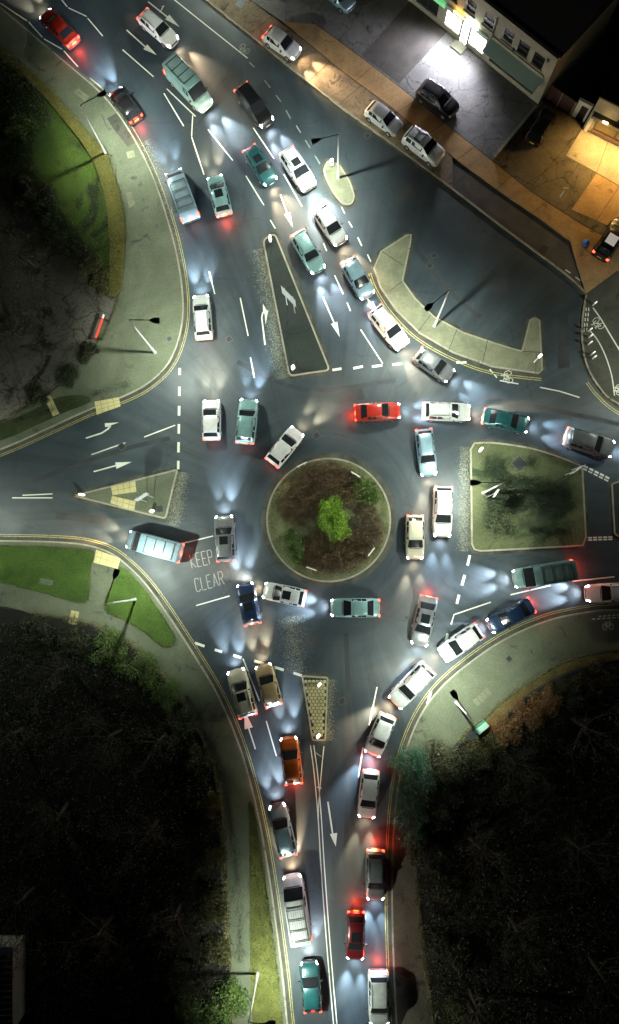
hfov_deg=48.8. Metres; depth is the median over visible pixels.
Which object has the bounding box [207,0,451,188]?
pavement
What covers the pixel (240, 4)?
manhole cover
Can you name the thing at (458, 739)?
edge weeds
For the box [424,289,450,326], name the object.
street lamp
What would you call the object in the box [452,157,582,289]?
road
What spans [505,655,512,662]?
manhole cover
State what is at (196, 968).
bare tree
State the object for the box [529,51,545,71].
window
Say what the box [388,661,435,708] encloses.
suv
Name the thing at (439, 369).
hatchback
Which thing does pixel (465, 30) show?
shop door
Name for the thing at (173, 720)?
bush
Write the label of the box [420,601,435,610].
rear window
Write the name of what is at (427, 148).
suv
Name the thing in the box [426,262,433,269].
manhole cover
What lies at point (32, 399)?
bush
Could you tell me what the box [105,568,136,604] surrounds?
street lamp
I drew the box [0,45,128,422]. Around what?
edge weeds
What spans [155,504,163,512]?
manhole cover
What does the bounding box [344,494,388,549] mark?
brown shrub
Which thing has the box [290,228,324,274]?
estate
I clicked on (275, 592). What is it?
hatchback
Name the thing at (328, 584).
gutter
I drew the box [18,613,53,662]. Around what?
bush
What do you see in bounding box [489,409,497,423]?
rear window
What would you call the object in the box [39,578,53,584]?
paving
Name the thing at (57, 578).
lawn
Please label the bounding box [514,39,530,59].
window
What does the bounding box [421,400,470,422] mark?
estate
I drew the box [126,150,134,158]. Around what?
paving
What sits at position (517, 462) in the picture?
manhole cover
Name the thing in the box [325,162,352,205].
traffic island
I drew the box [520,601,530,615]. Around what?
rear window
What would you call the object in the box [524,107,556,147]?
hatchback
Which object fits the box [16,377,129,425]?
edge weeds
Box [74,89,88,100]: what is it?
paving
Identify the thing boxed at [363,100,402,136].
hatchback
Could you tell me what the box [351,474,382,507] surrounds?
leafy shrub
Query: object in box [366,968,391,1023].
suv
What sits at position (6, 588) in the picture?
paving
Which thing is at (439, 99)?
suv
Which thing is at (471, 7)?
window
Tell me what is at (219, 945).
bush
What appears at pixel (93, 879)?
undergrowth
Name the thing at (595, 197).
forecourt
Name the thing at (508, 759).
bare tree
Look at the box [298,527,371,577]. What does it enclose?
brown shrub
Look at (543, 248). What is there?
manhole cover
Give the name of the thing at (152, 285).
pavement
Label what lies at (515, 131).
wall
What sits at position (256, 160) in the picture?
hatchback
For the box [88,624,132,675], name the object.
bush
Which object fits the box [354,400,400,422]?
saloon
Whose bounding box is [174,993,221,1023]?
bush
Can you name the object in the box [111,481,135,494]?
tactile paving
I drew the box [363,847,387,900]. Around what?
estate
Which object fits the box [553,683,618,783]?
bare tree
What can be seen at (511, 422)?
saloon
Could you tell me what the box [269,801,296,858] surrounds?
estate
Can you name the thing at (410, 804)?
bush
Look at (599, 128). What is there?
window
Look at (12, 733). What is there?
bare tree
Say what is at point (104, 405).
tactile paving
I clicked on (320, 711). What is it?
paving
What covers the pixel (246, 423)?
suv
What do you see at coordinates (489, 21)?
window
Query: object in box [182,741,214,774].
bush
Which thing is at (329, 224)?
hatchback
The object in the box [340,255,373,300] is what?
hatchback
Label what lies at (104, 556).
tactile paving
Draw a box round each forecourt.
[252,0,542,159]
[362,1,446,83]
[493,101,617,234]
[566,129,618,185]
[572,174,618,224]
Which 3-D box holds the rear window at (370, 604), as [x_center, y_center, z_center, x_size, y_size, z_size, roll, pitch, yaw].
[5.636,8.893,63.138,0.595,0.368,1.459,0,85,2]
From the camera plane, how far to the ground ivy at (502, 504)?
64.47 m
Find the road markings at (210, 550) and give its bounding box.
[189,44,320,756]
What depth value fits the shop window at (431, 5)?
67.75 m
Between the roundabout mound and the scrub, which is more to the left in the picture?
the scrub
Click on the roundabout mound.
(283, 524)
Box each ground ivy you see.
[470,441,517,490]
[472,503,528,547]
[477,464,586,531]
[521,514,580,548]
[522,446,543,478]
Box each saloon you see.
[40,9,79,49]
[330,596,379,619]
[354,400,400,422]
[410,594,437,646]
[481,407,528,434]
[486,597,535,632]
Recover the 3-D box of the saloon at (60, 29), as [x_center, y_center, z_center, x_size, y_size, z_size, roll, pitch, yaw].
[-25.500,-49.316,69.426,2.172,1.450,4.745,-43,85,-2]
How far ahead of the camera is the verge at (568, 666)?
63.10 m
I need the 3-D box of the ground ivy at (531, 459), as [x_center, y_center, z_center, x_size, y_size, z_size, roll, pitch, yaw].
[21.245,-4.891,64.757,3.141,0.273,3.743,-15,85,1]
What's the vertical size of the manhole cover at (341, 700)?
0.014 m
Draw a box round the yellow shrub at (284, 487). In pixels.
[274,483,290,501]
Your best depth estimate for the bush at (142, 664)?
63.92 m
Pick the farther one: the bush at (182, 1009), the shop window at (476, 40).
the shop window at (476, 40)
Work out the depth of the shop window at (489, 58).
67.47 m
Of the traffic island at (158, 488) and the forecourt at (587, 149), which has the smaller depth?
the traffic island at (158, 488)
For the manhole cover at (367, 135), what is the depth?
68.15 m
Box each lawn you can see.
[0,62,109,287]
[0,546,93,602]
[105,568,175,645]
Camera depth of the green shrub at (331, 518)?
63.97 m
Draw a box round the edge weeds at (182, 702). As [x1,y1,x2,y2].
[31,609,237,1023]
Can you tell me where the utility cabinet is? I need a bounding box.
[474,720,488,734]
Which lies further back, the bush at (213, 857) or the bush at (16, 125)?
the bush at (16, 125)
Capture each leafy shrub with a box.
[283,528,305,565]
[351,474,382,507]
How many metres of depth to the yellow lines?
64.64 m
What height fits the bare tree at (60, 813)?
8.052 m
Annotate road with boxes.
[0,0,618,1023]
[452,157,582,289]
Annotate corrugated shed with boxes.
[0,935,25,1023]
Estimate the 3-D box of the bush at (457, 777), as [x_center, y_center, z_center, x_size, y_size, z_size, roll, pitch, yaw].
[13.632,22.690,61.487,5.105,2.865,3.878,-44,85,-2]
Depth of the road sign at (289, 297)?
63.72 m
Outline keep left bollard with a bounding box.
[329,158,334,167]
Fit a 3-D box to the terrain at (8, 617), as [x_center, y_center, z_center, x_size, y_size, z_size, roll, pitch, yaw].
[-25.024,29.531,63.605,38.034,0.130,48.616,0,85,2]
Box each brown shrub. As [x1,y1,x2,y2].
[273,487,320,527]
[288,456,367,512]
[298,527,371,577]
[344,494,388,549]
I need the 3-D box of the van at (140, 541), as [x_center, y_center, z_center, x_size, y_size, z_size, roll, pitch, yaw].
[-14.670,3.208,64.246,5.482,2.440,2.360,15,86,3]
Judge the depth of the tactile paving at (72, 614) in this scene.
65.03 m
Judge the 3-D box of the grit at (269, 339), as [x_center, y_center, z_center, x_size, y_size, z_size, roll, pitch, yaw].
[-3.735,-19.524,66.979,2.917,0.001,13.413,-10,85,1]
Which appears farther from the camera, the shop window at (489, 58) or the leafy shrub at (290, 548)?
the shop window at (489, 58)
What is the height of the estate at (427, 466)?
1.539 m
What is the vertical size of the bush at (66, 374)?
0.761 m
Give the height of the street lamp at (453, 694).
7.554 m
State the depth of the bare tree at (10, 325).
64.22 m
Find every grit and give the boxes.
[139,139,186,261]
[167,472,189,525]
[253,248,287,379]
[276,615,313,672]
[327,679,335,740]
[453,446,470,550]
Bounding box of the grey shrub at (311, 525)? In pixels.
[301,508,318,535]
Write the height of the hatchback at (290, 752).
1.510 m
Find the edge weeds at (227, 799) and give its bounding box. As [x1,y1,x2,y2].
[184,696,251,967]
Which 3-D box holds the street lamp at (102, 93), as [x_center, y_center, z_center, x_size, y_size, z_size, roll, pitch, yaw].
[-19.491,-36.890,65.083,2.876,7.531,0.500,-25,85,0]
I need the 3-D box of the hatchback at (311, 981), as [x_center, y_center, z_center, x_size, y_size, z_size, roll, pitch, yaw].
[0.126,42.465,60.993,2.192,1.510,4.310,-5,85,1]
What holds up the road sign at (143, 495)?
on the traffic island at (158, 488)
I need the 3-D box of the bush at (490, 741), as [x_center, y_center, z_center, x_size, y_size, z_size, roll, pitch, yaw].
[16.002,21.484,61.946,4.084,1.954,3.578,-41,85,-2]
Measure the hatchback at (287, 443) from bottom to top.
1.510 m
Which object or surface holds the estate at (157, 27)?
on the road at (462, 240)
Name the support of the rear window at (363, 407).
in the saloon at (384, 411)
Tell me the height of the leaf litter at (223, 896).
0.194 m
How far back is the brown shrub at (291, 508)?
64.65 m
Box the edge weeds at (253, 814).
[247,801,285,1023]
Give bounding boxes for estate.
[137,7,178,48]
[190,294,213,340]
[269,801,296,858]
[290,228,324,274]
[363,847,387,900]
[414,428,438,476]
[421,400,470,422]
[584,581,618,604]
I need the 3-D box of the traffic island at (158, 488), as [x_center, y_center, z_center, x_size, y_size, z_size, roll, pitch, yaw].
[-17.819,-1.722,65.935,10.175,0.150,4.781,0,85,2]
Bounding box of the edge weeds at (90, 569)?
[1,544,96,606]
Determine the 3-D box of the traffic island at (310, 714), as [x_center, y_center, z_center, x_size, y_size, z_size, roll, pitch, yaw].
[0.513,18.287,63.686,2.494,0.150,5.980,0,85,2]
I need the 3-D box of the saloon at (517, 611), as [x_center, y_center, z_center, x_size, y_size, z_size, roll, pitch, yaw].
[18.611,9.588,63.128,4.527,1.450,2.129,-27,85,-1]
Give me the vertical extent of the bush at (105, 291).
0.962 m
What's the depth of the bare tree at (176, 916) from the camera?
58.02 m
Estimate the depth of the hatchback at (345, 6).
68.42 m
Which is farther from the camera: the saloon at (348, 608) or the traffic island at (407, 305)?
the traffic island at (407, 305)
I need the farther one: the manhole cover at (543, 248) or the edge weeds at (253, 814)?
the manhole cover at (543, 248)
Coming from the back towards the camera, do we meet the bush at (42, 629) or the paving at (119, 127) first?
the paving at (119, 127)
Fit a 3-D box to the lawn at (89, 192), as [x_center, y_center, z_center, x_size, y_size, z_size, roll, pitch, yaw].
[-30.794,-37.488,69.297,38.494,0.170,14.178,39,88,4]
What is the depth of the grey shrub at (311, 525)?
64.41 m
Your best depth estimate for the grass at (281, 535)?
64.92 m
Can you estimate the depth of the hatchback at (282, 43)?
68.01 m
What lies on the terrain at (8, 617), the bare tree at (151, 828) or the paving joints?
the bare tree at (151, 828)
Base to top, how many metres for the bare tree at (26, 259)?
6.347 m
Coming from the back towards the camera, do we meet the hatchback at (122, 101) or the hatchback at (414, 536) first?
the hatchback at (122, 101)
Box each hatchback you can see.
[109,87,142,125]
[200,400,222,440]
[207,174,232,218]
[236,582,261,626]
[242,143,276,186]
[255,662,282,708]
[262,25,300,61]
[262,581,306,606]
[265,426,303,468]
[278,735,303,785]
[298,959,322,1013]
[312,203,346,246]
[329,0,355,13]
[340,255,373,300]
[344,909,366,959]
[356,768,379,818]
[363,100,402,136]
[364,711,395,757]
[404,515,426,559]
[412,346,454,382]
[437,623,484,661]
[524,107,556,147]
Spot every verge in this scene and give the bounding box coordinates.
[0,395,90,439]
[249,805,281,1023]
[483,651,618,733]
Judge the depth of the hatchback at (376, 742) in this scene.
62.22 m
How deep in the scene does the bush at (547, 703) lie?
62.57 m
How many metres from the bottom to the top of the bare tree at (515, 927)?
8.264 m
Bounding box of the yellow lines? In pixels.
[0,78,618,1023]
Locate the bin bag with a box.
[583,239,589,246]
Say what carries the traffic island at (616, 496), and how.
on the road at (462, 240)
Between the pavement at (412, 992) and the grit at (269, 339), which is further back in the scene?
the grit at (269, 339)
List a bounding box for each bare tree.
[0,217,45,271]
[0,297,29,342]
[0,712,37,771]
[0,876,52,978]
[5,797,86,860]
[31,887,136,1000]
[36,692,128,792]
[89,806,188,898]
[104,709,184,785]
[137,889,219,991]
[161,950,223,1010]
[443,814,527,908]
[450,986,511,1023]
[487,898,564,978]
[495,732,581,816]
[549,810,618,898]
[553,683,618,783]
[574,952,618,1023]
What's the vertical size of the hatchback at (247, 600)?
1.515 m
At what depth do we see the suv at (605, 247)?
64.88 m
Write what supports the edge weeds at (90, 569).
on the pavement at (180, 661)
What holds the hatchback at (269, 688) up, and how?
on the road at (462, 240)
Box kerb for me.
[0,0,618,1023]
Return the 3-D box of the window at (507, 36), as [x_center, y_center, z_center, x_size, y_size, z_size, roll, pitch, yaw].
[18.570,-44.378,63.782,1.440,1.490,0.290,42,88,5]
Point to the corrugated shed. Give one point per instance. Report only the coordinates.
(12, 1000)
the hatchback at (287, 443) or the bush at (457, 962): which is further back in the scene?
the hatchback at (287, 443)
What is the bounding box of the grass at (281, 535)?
[269,460,386,579]
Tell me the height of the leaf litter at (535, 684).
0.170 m
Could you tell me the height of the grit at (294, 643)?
0.001 m
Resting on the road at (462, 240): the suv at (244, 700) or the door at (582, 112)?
the suv at (244, 700)
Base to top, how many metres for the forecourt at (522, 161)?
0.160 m
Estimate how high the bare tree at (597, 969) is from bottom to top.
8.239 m
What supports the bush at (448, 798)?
on the terrain at (556, 997)
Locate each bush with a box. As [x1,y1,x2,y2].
[3,110,38,143]
[15,175,59,219]
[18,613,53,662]
[25,382,48,406]
[54,362,80,389]
[54,615,99,661]
[60,233,94,269]
[75,339,98,364]
[78,252,104,279]
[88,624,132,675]
[89,267,112,298]
[114,646,161,691]
[144,674,182,712]
[163,704,196,739]
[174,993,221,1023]
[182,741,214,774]
[193,789,224,820]
[193,845,227,873]
[195,883,230,929]
[200,933,234,968]
[200,973,254,1023]
[385,803,430,850]
[386,743,430,780]
[392,766,437,817]
[404,831,443,873]
[415,776,466,838]
[423,733,464,784]
[423,929,473,974]
[427,864,465,907]
[432,745,485,790]
[442,993,484,1023]
[460,731,509,771]
[487,712,524,748]
[509,697,546,730]
[525,682,563,718]
[550,670,589,706]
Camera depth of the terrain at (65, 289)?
67.66 m
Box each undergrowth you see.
[0,187,109,411]
[0,623,226,1023]
[424,669,618,1023]
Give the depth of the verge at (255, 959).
62.01 m
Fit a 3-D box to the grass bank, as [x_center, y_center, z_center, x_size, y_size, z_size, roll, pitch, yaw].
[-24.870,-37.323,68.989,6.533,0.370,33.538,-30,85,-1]
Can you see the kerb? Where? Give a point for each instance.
(338, 458)
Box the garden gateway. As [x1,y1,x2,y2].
[571,97,593,122]
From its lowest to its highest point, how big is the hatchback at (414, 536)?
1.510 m
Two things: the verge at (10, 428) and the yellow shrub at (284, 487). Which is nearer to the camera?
the yellow shrub at (284, 487)
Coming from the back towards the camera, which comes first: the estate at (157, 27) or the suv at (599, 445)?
the estate at (157, 27)
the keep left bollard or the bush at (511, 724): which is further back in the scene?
the keep left bollard
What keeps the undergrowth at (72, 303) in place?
on the terrain at (65, 289)
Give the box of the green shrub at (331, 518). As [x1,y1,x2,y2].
[314,493,351,542]
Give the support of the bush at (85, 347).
on the terrain at (65, 289)
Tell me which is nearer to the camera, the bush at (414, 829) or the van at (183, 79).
the bush at (414, 829)
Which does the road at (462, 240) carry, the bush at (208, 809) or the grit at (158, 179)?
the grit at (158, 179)
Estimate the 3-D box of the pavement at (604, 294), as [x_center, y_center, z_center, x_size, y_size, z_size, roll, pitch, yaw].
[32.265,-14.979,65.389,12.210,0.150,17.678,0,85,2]
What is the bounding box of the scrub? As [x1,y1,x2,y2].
[0,51,101,278]
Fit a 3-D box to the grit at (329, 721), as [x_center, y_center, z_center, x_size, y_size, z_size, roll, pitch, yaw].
[1.889,18.470,63.663,1.554,0.001,5.661,0,85,2]
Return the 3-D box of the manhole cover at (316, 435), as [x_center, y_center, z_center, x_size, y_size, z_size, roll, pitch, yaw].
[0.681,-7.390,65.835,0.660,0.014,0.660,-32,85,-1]
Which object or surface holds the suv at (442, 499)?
on the road at (462, 240)
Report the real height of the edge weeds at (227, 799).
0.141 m
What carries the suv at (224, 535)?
on the road at (462, 240)
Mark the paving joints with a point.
(383, 252)
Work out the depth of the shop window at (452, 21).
67.27 m
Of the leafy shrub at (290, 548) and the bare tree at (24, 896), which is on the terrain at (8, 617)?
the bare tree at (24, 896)
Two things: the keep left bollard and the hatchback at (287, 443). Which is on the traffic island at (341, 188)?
the keep left bollard
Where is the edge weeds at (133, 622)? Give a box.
[101,566,176,647]
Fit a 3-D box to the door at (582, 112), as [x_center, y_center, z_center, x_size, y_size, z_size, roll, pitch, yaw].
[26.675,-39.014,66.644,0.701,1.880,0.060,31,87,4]
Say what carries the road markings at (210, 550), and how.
on the road at (462, 240)
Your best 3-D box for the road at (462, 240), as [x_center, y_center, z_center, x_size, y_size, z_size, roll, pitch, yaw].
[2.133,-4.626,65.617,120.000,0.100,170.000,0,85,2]
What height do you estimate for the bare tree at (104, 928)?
8.964 m
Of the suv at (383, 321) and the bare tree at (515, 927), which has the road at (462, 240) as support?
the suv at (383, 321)
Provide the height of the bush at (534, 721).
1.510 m
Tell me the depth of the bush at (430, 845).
61.51 m
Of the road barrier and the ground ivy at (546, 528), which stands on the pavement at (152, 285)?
the road barrier
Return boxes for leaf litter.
[220,813,228,954]
[487,653,618,723]
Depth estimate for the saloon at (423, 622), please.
63.01 m
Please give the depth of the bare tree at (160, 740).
60.32 m
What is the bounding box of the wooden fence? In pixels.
[545,84,576,115]
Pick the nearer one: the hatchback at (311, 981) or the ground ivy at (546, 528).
the hatchback at (311, 981)
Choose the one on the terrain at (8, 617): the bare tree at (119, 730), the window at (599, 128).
the bare tree at (119, 730)
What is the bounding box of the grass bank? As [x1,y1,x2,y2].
[0,48,124,296]
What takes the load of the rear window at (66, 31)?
in the saloon at (60, 29)
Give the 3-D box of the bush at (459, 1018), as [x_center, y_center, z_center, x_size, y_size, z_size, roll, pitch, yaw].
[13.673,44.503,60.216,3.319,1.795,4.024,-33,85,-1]
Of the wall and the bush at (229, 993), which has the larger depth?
the wall
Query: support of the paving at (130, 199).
on the pavement at (152, 285)
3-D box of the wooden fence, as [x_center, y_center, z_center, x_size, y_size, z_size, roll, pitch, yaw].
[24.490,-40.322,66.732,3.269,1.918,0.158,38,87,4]
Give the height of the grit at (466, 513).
0.001 m
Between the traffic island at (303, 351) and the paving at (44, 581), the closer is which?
the paving at (44, 581)
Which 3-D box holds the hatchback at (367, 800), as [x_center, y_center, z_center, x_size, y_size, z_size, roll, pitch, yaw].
[5.389,25.732,62.200,2.132,1.510,4.351,6,86,2]
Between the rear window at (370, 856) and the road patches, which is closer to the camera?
the rear window at (370, 856)
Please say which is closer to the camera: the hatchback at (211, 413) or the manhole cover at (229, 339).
the hatchback at (211, 413)
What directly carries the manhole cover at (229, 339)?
on the road at (462, 240)
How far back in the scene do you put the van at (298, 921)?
60.14 m
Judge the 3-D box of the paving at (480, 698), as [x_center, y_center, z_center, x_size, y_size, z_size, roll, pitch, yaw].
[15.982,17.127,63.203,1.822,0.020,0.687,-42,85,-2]
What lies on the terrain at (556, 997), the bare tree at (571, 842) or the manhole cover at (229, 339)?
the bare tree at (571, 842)
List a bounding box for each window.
[60,26,72,39]
[196,331,209,335]
[280,851,294,855]
[361,405,366,418]
[367,600,373,615]
[368,854,382,858]
[417,0,438,17]
[418,430,430,433]
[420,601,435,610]
[426,403,428,416]
[444,10,461,33]
[463,0,477,18]
[468,29,486,54]
[480,12,495,32]
[489,58,532,94]
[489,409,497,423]
[499,27,514,47]
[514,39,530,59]
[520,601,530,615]
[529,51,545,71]
[591,121,618,143]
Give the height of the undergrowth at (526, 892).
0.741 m
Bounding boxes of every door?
[459,23,469,45]
[576,105,587,119]
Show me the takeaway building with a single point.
(602, 121)
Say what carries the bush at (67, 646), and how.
on the terrain at (8, 617)
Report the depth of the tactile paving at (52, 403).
66.80 m
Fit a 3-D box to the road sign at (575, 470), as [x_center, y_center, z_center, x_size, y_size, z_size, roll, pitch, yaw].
[24.501,-3.837,63.244,1.300,2.800,0.116,-35,85,-1]
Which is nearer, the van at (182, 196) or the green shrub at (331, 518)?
the green shrub at (331, 518)
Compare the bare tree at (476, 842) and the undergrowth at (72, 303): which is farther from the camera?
the undergrowth at (72, 303)
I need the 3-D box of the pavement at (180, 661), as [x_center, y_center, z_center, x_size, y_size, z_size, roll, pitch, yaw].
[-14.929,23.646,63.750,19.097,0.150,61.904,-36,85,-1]
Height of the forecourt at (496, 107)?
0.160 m
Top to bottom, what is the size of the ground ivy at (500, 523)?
0.304 m
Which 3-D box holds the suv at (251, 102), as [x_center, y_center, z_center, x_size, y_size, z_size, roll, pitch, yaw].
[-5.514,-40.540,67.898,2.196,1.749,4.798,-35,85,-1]
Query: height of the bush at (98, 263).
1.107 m
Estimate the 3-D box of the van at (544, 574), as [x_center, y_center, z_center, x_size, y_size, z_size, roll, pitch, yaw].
[21.652,5.754,62.848,5.482,2.440,2.360,-9,85,1]
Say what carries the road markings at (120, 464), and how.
on the road at (462, 240)
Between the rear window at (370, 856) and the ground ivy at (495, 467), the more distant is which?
the ground ivy at (495, 467)
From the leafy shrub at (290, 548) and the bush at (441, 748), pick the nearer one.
the bush at (441, 748)
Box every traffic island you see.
[78,471,175,516]
[265,236,326,373]
[303,677,326,738]
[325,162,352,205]
[375,235,540,372]
[470,443,584,549]
[611,483,618,535]
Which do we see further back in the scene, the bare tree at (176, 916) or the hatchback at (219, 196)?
the hatchback at (219, 196)
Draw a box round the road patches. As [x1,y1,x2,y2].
[33,12,618,847]
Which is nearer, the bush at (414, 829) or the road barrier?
the bush at (414, 829)
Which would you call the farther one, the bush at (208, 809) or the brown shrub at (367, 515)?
the brown shrub at (367, 515)
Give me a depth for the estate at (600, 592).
62.77 m
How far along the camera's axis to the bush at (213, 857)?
62.35 m
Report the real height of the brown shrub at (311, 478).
1.026 m
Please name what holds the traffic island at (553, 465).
on the road at (462, 240)
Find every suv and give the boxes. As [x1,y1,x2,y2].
[212,515,236,562]
[227,667,257,719]
[234,81,272,129]
[235,399,259,444]
[278,145,315,192]
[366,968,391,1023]
[367,303,408,351]
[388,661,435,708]
[401,125,445,166]
[415,78,459,119]
[431,486,454,537]
[561,426,614,458]
[591,217,618,262]
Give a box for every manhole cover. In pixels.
[117,442,125,450]
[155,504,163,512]
[225,335,232,342]
[235,0,246,8]
[312,431,320,438]
[338,697,345,705]
[364,132,370,138]
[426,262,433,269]
[431,252,437,258]
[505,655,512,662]
[511,455,527,471]
[537,243,549,254]
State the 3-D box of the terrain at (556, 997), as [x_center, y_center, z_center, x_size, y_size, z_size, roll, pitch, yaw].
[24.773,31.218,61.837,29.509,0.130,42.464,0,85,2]
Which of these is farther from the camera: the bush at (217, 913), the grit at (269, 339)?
the grit at (269, 339)
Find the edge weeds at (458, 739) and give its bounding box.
[411,644,618,1023]
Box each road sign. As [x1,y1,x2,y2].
[134,493,153,501]
[281,286,295,311]
[565,465,584,474]
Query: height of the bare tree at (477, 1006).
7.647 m
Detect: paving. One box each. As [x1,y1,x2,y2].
[0,583,15,593]
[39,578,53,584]
[45,395,58,415]
[69,610,78,624]
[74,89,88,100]
[94,550,119,568]
[95,397,119,414]
[107,113,136,146]
[110,496,135,509]
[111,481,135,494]
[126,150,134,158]
[126,192,134,207]
[304,680,325,736]
[473,688,491,705]
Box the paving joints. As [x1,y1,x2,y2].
[49,0,618,702]
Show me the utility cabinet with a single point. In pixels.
(481, 727)
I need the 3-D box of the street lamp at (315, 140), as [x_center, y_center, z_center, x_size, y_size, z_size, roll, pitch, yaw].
[1.578,-33.075,64.256,2.738,7.178,0.500,-18,85,0]
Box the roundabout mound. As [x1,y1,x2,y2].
[268,459,388,580]
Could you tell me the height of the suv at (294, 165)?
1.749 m
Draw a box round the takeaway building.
[582,62,618,146]
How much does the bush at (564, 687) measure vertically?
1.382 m
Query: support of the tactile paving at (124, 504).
on the traffic island at (158, 488)
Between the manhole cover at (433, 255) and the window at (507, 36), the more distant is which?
the manhole cover at (433, 255)
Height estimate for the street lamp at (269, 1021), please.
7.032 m
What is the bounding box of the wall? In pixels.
[493,105,536,158]
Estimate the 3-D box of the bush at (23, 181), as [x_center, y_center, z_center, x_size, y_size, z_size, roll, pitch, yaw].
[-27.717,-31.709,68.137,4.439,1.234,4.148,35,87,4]
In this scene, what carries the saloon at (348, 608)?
on the road at (462, 240)
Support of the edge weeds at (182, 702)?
on the terrain at (8, 617)
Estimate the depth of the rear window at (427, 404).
64.43 m
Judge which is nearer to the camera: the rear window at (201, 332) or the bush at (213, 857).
the bush at (213, 857)
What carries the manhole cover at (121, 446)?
on the road at (462, 240)
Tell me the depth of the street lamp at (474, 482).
56.92 m
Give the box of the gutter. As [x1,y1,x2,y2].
[0,0,618,1023]
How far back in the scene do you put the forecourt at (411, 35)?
68.70 m
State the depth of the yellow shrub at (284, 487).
65.22 m
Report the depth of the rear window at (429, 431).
64.25 m
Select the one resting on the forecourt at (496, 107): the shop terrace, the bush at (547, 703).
the shop terrace
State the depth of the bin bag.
66.04 m
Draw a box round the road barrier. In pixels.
[95,314,108,339]
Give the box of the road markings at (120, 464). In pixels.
[0,0,618,1023]
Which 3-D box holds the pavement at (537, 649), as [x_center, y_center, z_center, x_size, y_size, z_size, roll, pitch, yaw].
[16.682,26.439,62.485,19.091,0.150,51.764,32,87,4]
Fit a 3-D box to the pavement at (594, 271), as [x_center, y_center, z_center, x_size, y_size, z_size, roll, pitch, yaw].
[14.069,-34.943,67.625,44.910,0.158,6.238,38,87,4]
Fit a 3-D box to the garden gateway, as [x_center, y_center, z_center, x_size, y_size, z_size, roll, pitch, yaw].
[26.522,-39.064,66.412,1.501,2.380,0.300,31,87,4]
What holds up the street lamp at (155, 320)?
on the pavement at (152, 285)
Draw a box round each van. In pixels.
[126,530,184,562]
[162,52,212,112]
[164,168,199,224]
[281,872,311,947]
[511,559,578,589]
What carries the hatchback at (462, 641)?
on the road at (462, 240)
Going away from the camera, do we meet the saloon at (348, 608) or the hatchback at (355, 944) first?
the hatchback at (355, 944)
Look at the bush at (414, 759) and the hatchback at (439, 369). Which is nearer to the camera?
the bush at (414, 759)
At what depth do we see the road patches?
66.06 m
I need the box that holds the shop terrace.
[409,0,618,103]
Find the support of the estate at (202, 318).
on the road at (462, 240)
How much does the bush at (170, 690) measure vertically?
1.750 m
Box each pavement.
[0,9,183,449]
[0,542,286,1023]
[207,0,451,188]
[283,22,618,293]
[391,609,618,1018]
[393,847,433,1023]
[581,271,618,402]
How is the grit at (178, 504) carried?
on the road at (462, 240)
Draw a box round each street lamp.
[79,90,106,153]
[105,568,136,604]
[128,317,159,353]
[248,971,275,1023]
[311,134,339,179]
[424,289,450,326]
[450,690,472,719]
[470,480,503,494]
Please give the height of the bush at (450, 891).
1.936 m
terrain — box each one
[0,177,118,421]
[0,608,231,1023]
[419,662,618,1023]
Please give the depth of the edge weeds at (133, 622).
64.79 m

